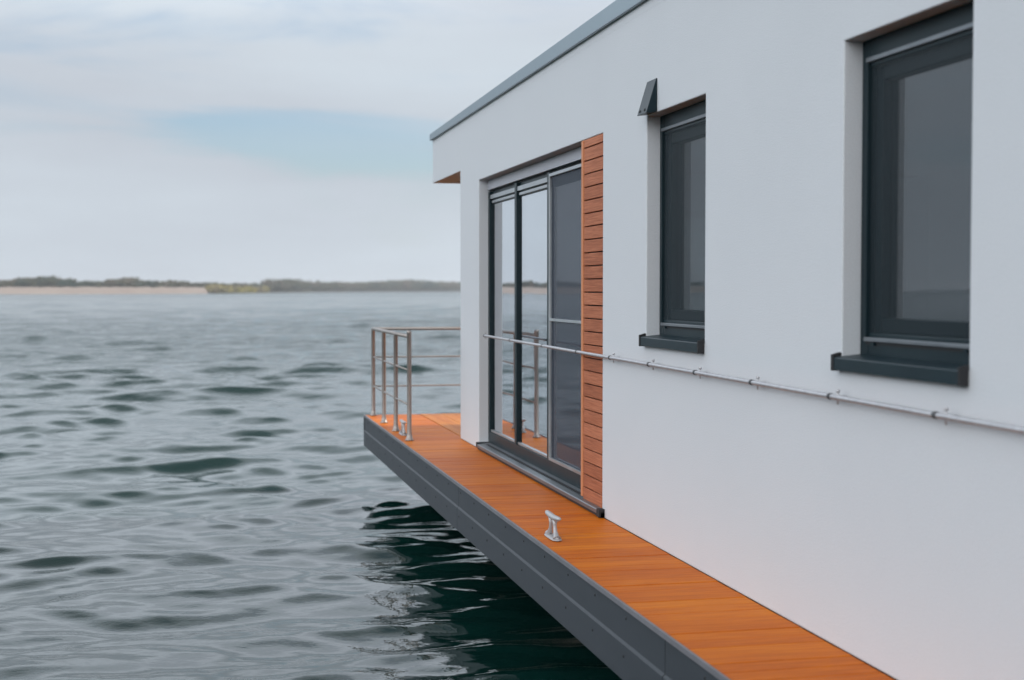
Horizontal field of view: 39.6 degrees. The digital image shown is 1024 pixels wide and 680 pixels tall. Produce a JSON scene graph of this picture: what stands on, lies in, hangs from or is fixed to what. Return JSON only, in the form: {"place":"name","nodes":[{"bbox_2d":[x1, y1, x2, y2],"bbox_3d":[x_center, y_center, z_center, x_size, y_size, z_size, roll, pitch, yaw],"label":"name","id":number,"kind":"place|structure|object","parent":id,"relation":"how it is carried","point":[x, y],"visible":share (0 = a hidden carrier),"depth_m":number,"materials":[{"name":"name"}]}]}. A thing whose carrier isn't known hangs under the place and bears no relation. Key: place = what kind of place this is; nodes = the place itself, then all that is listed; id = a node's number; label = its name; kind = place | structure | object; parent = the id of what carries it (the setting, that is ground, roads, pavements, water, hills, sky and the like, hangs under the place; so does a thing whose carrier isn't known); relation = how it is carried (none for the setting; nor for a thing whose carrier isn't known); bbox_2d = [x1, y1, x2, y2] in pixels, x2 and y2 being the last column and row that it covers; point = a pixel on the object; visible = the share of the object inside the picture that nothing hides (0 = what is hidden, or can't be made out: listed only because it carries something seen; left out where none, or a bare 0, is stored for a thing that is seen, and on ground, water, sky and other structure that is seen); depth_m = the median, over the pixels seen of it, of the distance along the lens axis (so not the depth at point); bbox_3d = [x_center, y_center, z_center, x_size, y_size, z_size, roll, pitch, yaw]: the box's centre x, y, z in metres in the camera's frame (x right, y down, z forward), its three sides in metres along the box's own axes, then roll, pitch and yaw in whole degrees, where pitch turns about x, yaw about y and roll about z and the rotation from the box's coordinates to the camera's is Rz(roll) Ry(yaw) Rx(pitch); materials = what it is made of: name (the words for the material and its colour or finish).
{"place":"outdoors","nodes":[
{"label":"outdoors","id":0,"kind":"place"},
{"bbox_2d":[0,286,207,293],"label":"beach","id":1,"kind":"structure","parent":0,"point":[101,290],"depth_m":679.98,"materials":[{"name":"beige sand"}]},
{"bbox_2d":[0,0,614,283],"label":"sky","id":2,"kind":"structure","parent":0,"point":[193,141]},
{"bbox_2d":[0,292,621,679],"bbox_3d":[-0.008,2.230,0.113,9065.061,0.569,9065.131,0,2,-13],"label":"water","id":3,"kind":"structure","parent":0,"point":[208,486],"depth_m":14.93,"materials":[{"name":"grey liquid"}]},
{"bbox_2d":[363,0,1023,679],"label":"houseboat","id":4,"kind":"object","parent":3,"relation":"on","point":[741,356],"visible":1,"depth_m":6.39,"materials":[{"name":"white paint"}]},
{"bbox_2d":[476,147,604,517],"bbox_3d":[0.229,-0.157,10.814,0.256,2.396,3.997,0,2,-13],"label":"sliding door","id":5,"kind":"structure","parent":4,"relation":"in","point":[534,210],"depth_m":11.00,"materials":[{"name":"glass"}]},
{"bbox_2d":[639,100,705,353],"bbox_3d":[0.914,-0.597,7.594,0.185,1.296,0.966,0,2,-13],"label":"window","id":6,"kind":"structure","parent":4,"relation":"in","point":[682,131],"depth_m":7.66,"materials":[{"name":"grey glass"}]},
{"bbox_2d":[831,1,973,386],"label":"window","id":7,"kind":"structure","parent":4,"relation":"in","point":[917,100],"depth_m":5.18,"materials":[{"name":"grey glass"}]},
{"bbox_2d":[175,287,460,292],"bbox_3d":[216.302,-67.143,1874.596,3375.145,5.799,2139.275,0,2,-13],"label":"ground","id":8,"kind":"structure","parent":0,"point":[377,290],"depth_m":1260.02,"materials":[{"name":"grey"}]},
{"bbox_2d":[0,275,460,291],"bbox_3d":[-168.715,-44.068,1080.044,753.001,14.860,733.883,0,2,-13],"label":"wood","id":9,"kind":"object","parent":8,"relation":"on","point":[272,284],"visible":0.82,"depth_m":939.90,"materials":[{"name":"green plant"}]},
{"bbox_2d":[204,284,269,293],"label":"shore scrub","id":10,"kind":"object","parent":8,"relation":"on","point":[215,288],"visible":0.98,"depth_m":804.27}
]}

